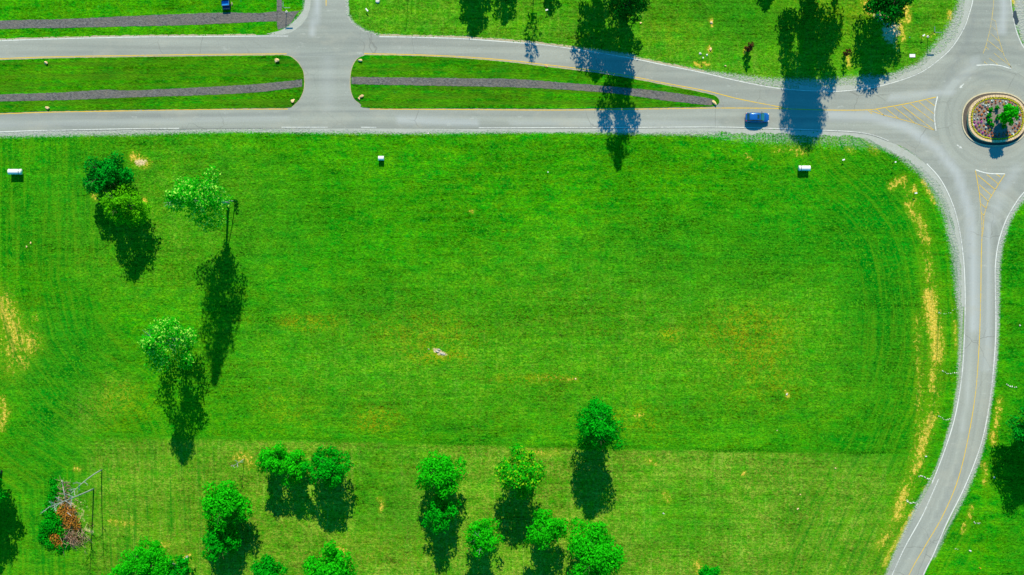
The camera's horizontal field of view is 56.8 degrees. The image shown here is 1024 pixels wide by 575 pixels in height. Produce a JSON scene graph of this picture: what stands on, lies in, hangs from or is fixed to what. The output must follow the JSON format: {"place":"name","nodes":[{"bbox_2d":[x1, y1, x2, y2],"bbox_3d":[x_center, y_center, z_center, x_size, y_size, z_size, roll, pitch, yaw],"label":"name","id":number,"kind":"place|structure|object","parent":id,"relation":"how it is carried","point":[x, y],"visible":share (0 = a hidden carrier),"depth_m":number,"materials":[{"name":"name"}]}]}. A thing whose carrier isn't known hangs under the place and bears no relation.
{"place":"outdoors","nodes":[
{"label":"outdoors","id":0,"kind":"place"},
{"bbox_2d":[0,0,1023,574],"bbox_3d":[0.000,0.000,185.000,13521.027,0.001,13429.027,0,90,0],"label":"ground","id":1,"kind":"structure","parent":0,"point":[926,298],"depth_m":185.00,"materials":[{"name":"green plant"}]},
{"bbox_2d":[0,467,8,502],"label":"leafy tree","id":2,"kind":"object","parent":1,"relation":"on","point":[1,490],"visible":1,"depth_m":178.19,"materials":[{"name":"green plant"}]},
{"bbox_2d":[7,169,22,174],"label":"storage tank","id":3,"kind":"object","parent":1,"relation":"on","point":[14,171],"visible":1,"depth_m":183.67,"materials":[{"name":"white metal"}]},
{"bbox_2d":[36,476,93,553],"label":"brush pile","id":4,"kind":"object","parent":1,"relation":"on","point":[48,523],"visible":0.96,"depth_m":184.13,"materials":[{"name":"green plant"}]},
{"bbox_2d":[41,488,93,512],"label":"dead tree","id":5,"kind":"object","parent":1,"relation":"on","point":[71,497],"visible":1,"depth_m":174.55,"materials":[{"name":"grey wood"}]},
{"bbox_2d":[69,469,101,495],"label":"dead tree","id":6,"kind":"object","parent":1,"relation":"on","point":[83,482],"visible":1,"depth_m":174.91,"materials":[{"name":"grey wood"}]},
{"bbox_2d":[81,150,136,195],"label":"leafy tree","id":7,"kind":"object","parent":1,"relation":"on","point":[105,174],"visible":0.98,"depth_m":178.19,"materials":[{"name":"green plant"}]},
{"bbox_2d":[101,564,132,574],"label":"leafy tree","id":8,"kind":"object","parent":1,"relation":"on","point":[114,571],"visible":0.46,"depth_m":178.85,"materials":[{"name":"green plant"}]},
{"bbox_2d":[98,183,152,227],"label":"leafy tree","id":9,"kind":"object","parent":1,"relation":"on","point":[126,204],"visible":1,"depth_m":177.27,"materials":[{"name":"green plant"}]},
{"bbox_2d":[0,34,255,39],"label":"verge edging","id":10,"kind":"object","parent":1,"relation":"on","point":[128,35],"visible":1,"depth_m":185.00,"materials":[{"name":"grey concrete"}]},
{"bbox_2d":[0,11,276,28],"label":"mulch strip","id":11,"kind":"object","parent":1,"relation":"on","point":[184,19],"visible":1,"depth_m":184.97,"materials":[{"name":"grey gravel"}]},
{"bbox_2d":[117,535,173,574],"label":"leafy tree","id":12,"kind":"object","parent":1,"relation":"on","point":[143,558],"visible":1,"depth_m":177.33,"materials":[{"name":"green plant"}]},
{"bbox_2d":[0,55,303,112],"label":"grass verge","id":13,"kind":"object","parent":1,"relation":"on","point":[39,75],"depth_m":184.93,"materials":[{"name":"green plant"}]},
{"bbox_2d":[0,79,301,100],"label":"mulch strip","id":14,"kind":"object","parent":13,"relation":"on","point":[216,90],"visible":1,"depth_m":184.90,"materials":[{"name":"grey gravel"}]},
{"bbox_2d":[136,315,199,374],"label":"tall tree","id":15,"kind":"object","parent":1,"relation":"on","point":[155,343],"visible":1,"depth_m":170.88,"materials":[{"name":"green plant"}]},
{"bbox_2d":[166,554,192,574],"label":"leafy tree","id":16,"kind":"object","parent":1,"relation":"on","point":[178,568],"visible":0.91,"depth_m":180.49,"materials":[{"name":"green plant"}]},
{"bbox_2d":[163,165,232,232],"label":"tall tree","id":17,"kind":"object","parent":1,"relation":"on","point":[182,194],"visible":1,"depth_m":167.69,"materials":[{"name":"green plant"}]},
{"bbox_2d":[201,519,242,562],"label":"leafy tree","id":18,"kind":"object","parent":1,"relation":"on","point":[216,543],"visible":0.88,"depth_m":178.90,"materials":[{"name":"green plant"}]},
{"bbox_2d":[221,0,230,9],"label":"utility vehicle","id":19,"kind":"object","parent":1,"relation":"on","point":[226,4],"visible":1,"depth_m":183.95,"materials":[{"name":"blue metal"}]},
{"bbox_2d":[199,479,254,532],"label":"leafy tree","id":20,"kind":"object","parent":1,"relation":"on","point":[224,501],"visible":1,"depth_m":176.49,"materials":[{"name":"green plant"}]},
{"bbox_2d":[250,553,287,574],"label":"leafy tree","id":21,"kind":"object","parent":1,"relation":"on","point":[266,565],"visible":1,"depth_m":179.86,"materials":[{"name":"green plant"}]},
{"bbox_2d":[255,441,287,475],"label":"leafy tree","id":22,"kind":"object","parent":1,"relation":"on","point":[268,460],"visible":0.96,"depth_m":177.51,"materials":[{"name":"green plant"}]},
{"bbox_2d":[277,0,298,28],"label":"mulch strip","id":23,"kind":"object","parent":1,"relation":"on","point":[284,19],"visible":1,"depth_m":184.97,"materials":[{"name":"grey concrete"}]},
{"bbox_2d":[268,0,310,34],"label":"gravel shoulder","id":24,"kind":"object","parent":1,"relation":"on","point":[298,22],"visible":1,"depth_m":184.99},
{"bbox_2d":[277,448,310,487],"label":"leafy tree","id":25,"kind":"object","parent":1,"relation":"on","point":[292,461],"visible":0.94,"depth_m":178.07,"materials":[{"name":"green plant"}]},
{"bbox_2d":[300,444,353,490],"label":"leafy tree","id":26,"kind":"object","parent":1,"relation":"on","point":[329,472],"visible":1,"depth_m":177.04,"materials":[{"name":"green plant"}]},
{"bbox_2d":[301,539,357,574],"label":"leafy tree","id":27,"kind":"object","parent":1,"relation":"on","point":[333,562],"visible":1,"depth_m":176.91,"materials":[{"name":"green plant"}]},
{"bbox_2d":[307,128,460,132],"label":"gravel shoulder","id":28,"kind":"object","parent":1,"relation":"on","point":[403,130],"visible":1,"depth_m":185.00},
{"bbox_2d":[421,495,461,535],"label":"leafy tree","id":29,"kind":"object","parent":1,"relation":"on","point":[438,512],"visible":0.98,"depth_m":177.47,"materials":[{"name":"green plant"}]},
{"bbox_2d":[415,450,468,499],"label":"leafy tree","id":30,"kind":"object","parent":1,"relation":"on","point":[441,471],"visible":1,"depth_m":175.97,"materials":[{"name":"green plant"}]},
{"bbox_2d":[462,517,504,558],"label":"leafy tree","id":31,"kind":"object","parent":1,"relation":"on","point":[481,537],"visible":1,"depth_m":176.03,"materials":[{"name":"green plant"}]},
{"bbox_2d":[494,443,546,499],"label":"leafy tree","id":32,"kind":"object","parent":1,"relation":"on","point":[520,478],"visible":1,"depth_m":175.65,"materials":[{"name":"green plant"}]},
{"bbox_2d":[379,34,703,71],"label":"verge edging","id":33,"kind":"object","parent":1,"relation":"on","point":[542,43],"visible":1,"depth_m":185.00,"materials":[{"name":"grey concrete"}]},
{"bbox_2d":[523,508,568,550],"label":"leafy tree","id":34,"kind":"object","parent":1,"relation":"on","point":[547,529],"visible":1,"depth_m":176.06,"materials":[{"name":"green plant"}]},
{"bbox_2d":[566,517,626,574],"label":"leafy tree","id":35,"kind":"object","parent":1,"relation":"on","point":[593,552],"visible":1,"depth_m":174.25,"materials":[{"name":"green plant"}]},
{"bbox_2d":[574,396,626,451],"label":"leafy tree","id":36,"kind":"object","parent":1,"relation":"on","point":[600,426],"visible":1,"depth_m":172.86,"materials":[{"name":"green plant"}]},
{"bbox_2d":[605,0,649,25],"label":"tall tree","id":37,"kind":"object","parent":1,"relation":"on","point":[622,9],"visible":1,"depth_m":176.23,"materials":[{"name":"green plant"}]},
{"bbox_2d":[461,128,818,136],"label":"gravel shoulder","id":38,"kind":"object","parent":1,"relation":"on","point":[747,131],"visible":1,"depth_m":185.00},
{"bbox_2d":[698,564,720,574],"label":"leafy tree","id":39,"kind":"object","parent":1,"relation":"on","point":[715,570],"visible":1,"depth_m":182.07,"materials":[{"name":"green plant"}]},
{"bbox_2d":[744,42,754,52],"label":"dead conifer","id":40,"kind":"object","parent":1,"relation":"on","point":[749,47],"visible":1,"depth_m":182.62,"materials":[{"name":"brown plant"}]},
{"bbox_2d":[798,165,810,170],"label":"storage tank","id":41,"kind":"object","parent":1,"relation":"on","point":[804,168],"visible":1,"depth_m":183.73,"materials":[{"name":"white metal"}]},
{"bbox_2d":[843,49,851,55],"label":"dead conifer","id":42,"kind":"object","parent":1,"relation":"on","point":[846,52],"visible":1,"depth_m":183.16,"materials":[{"name":"brown plant"}]},
{"bbox_2d":[799,68,921,89],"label":"gravel shoulder","id":43,"kind":"object","parent":1,"relation":"on","point":[866,85],"visible":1,"depth_m":184.99},
{"bbox_2d":[819,131,920,166],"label":"gravel shoulder","id":44,"kind":"object","parent":1,"relation":"on","point":[899,151],"visible":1,"depth_m":184.99},
{"bbox_2d":[862,0,913,27],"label":"leafy tree","id":45,"kind":"object","parent":1,"relation":"on","point":[890,9],"visible":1,"depth_m":176.69,"materials":[{"name":"green plant"}]},
{"bbox_2d":[918,161,963,306],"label":"gravel shoulder","id":46,"kind":"object","parent":1,"relation":"on","point":[928,170],"visible":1,"depth_m":184.99},
{"bbox_2d":[920,0,971,69],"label":"gravel shoulder","id":47,"kind":"object","parent":1,"relation":"on","point":[966,8],"visible":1,"depth_m":184.99},
{"bbox_2d":[1005,407,1023,452],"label":"leafy tree","id":48,"kind":"object","parent":1,"relation":"on","point":[1018,429],"visible":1,"depth_m":178.04,"materials":[{"name":"green plant"}]},
{"bbox_2d":[1013,11,1018,23],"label":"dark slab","id":49,"kind":"structure","parent":1,"relation":"on","point":[1015,17],"depth_m":184.94,"materials":[{"name":"stone"}]},
{"bbox_2d":[0,0,1023,574],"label":"road","id":50,"kind":"structure","parent":0,"point":[326,46],"depth_m":184.99,"materials":[{"name":"grey asphalt"}]},
{"bbox_2d":[0,128,178,131],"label":"white edge line","id":51,"kind":"object","parent":50,"relation":"on","point":[92,129],"visible":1,"depth_m":184.98,"materials":[{"name":"paint"}]},
{"bbox_2d":[1,109,279,113],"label":"yellow edge line","id":52,"kind":"object","parent":50,"relation":"on","point":[148,110],"visible":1,"depth_m":184.98,"materials":[{"name":"paint"}]},
{"bbox_2d":[0,53,286,58],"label":"yellow edge line","id":53,"kind":"object","parent":50,"relation":"on","point":[135,55],"visible":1,"depth_m":184.98,"materials":[{"name":"paint"}]},
{"bbox_2d":[0,36,287,40],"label":"white edge line","id":54,"kind":"object","parent":50,"relation":"on","point":[143,36],"visible":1,"depth_m":184.98,"materials":[{"name":"paint"}]},
{"bbox_2d":[0,55,304,112],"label":"verge edging","id":55,"kind":"object","parent":50,"relation":"on","point":[159,109],"visible":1,"depth_m":184.98,"materials":[{"name":"beige concrete"}]},
{"bbox_2d":[81,128,885,140],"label":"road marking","id":56,"kind":"object","parent":50,"relation":"on","point":[485,128],"visible":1,"depth_m":184.98,"materials":[{"name":"white paint"}]},
{"bbox_2d":[350,54,719,109],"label":"verge edging","id":57,"kind":"object","parent":50,"relation":"on","point":[516,108],"visible":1,"depth_m":184.98,"materials":[{"name":"concrete"}]},
{"bbox_2d":[350,55,718,108],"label":"grass verge","id":58,"kind":"object","parent":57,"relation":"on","point":[398,96],"depth_m":184.93,"materials":[{"name":"green plant"}]},
{"bbox_2d":[351,77,712,104],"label":"mulch strip","id":59,"kind":"object","parent":58,"relation":"on","point":[651,94],"visible":1,"depth_m":184.90,"materials":[{"name":"grey gravel"}]},
{"bbox_2d":[364,53,782,107],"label":"yellow edge line","id":60,"kind":"object","parent":50,"relation":"on","point":[576,68],"visible":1,"depth_m":184.98,"materials":[{"name":"paint"}]},
{"bbox_2d":[282,127,887,140],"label":"white edge line","id":61,"kind":"object","parent":50,"relation":"on","point":[605,127],"visible":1,"depth_m":184.98,"materials":[{"name":"paint"}]},
{"bbox_2d":[382,97,935,110],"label":"yellow edge line","id":62,"kind":"object","parent":50,"relation":"on","point":[645,109],"visible":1,"depth_m":184.98,"materials":[{"name":"paint"}]},
{"bbox_2d":[379,0,972,91],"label":"white edge line","id":63,"kind":"object","parent":50,"relation":"on","point":[688,69],"visible":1,"depth_m":184.98,"materials":[{"name":"paint"}]},
{"bbox_2d":[745,112,768,122],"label":"parked car","id":64,"kind":"object","parent":50,"relation":"on","point":[750,117],"visible":1,"depth_m":183.77,"materials":[{"name":"blue paint"}]},
{"bbox_2d":[868,100,934,129],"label":"yellow hatching","id":65,"kind":"object","parent":50,"relation":"on","point":[907,117],"visible":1,"depth_m":184.97,"materials":[{"name":"paint"}]},
{"bbox_2d":[892,479,938,574],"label":"white edge line","id":66,"kind":"object","parent":50,"relation":"on","point":[915,527],"visible":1,"depth_m":184.98,"materials":[{"name":"paint"}]},
{"bbox_2d":[934,96,937,130],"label":"white yield line","id":67,"kind":"object","parent":50,"relation":"on","point":[934,113],"visible":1,"depth_m":184.97,"materials":[{"name":"paint"}]},
{"bbox_2d":[909,240,981,574],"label":"yellow centre line","id":68,"kind":"object","parent":50,"relation":"on","point":[971,418],"visible":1,"depth_m":184.98,"materials":[{"name":"paint"}]},
{"bbox_2d":[927,164,965,482],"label":"white edge line","id":69,"kind":"object","parent":50,"relation":"on","point":[964,322],"visible":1,"depth_m":184.98,"materials":[{"name":"paint"}]},
{"bbox_2d":[923,192,1023,574],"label":"white edge line","id":70,"kind":"object","parent":50,"relation":"on","point":[991,385],"visible":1,"depth_m":184.98,"materials":[{"name":"paint"}]},
{"bbox_2d":[975,170,1004,228],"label":"yellow hatching","id":71,"kind":"object","parent":50,"relation":"on","point":[988,192],"visible":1,"depth_m":184.97,"materials":[{"name":"paint"}]},
{"bbox_2d":[976,169,1004,173],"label":"white yield line","id":72,"kind":"object","parent":50,"relation":"on","point":[989,173],"visible":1,"depth_m":184.97,"materials":[{"name":"paint"}]},
{"bbox_2d":[962,92,1023,146],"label":"island kerb","id":73,"kind":"structure","parent":50,"relation":"on","point":[984,144],"depth_m":184.85,"materials":[{"name":"concrete"}]},
{"bbox_2d":[963,93,1023,144],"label":"mulch ring","id":74,"kind":"object","parent":73,"relation":"in","point":[969,134],"visible":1,"depth_m":184.90,"materials":[{"name":"soil"}]},
{"bbox_2d":[967,95,1023,142],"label":"flower planter","id":75,"kind":"object","parent":74,"relation":"on","point":[997,128],"visible":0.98,"depth_m":184.10,"materials":[{"name":"stone"}]},
{"bbox_2d":[998,104,1019,125],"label":"tree","id":76,"kind":"object","parent":75,"relation":"on","point":[1008,113],"visible":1,"depth_m":179.79,"materials":[{"name":"green plant"}]},
{"bbox_2d":[976,64,1011,69],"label":"white yield line","id":77,"kind":"object","parent":50,"relation":"on","point":[995,65],"visible":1,"depth_m":184.97,"materials":[{"name":"paint"}]},
{"bbox_2d":[983,19,1011,67],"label":"yellow hatching","id":78,"kind":"object","parent":50,"relation":"on","point":[994,45],"visible":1,"depth_m":184.97,"materials":[{"name":"paint"}]},
{"bbox_2d":[1010,0,1023,47],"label":"white edge line","id":79,"kind":"object","parent":50,"relation":"on","point":[1015,26],"visible":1,"depth_m":184.98,"materials":[{"name":"paint"}]}
]}

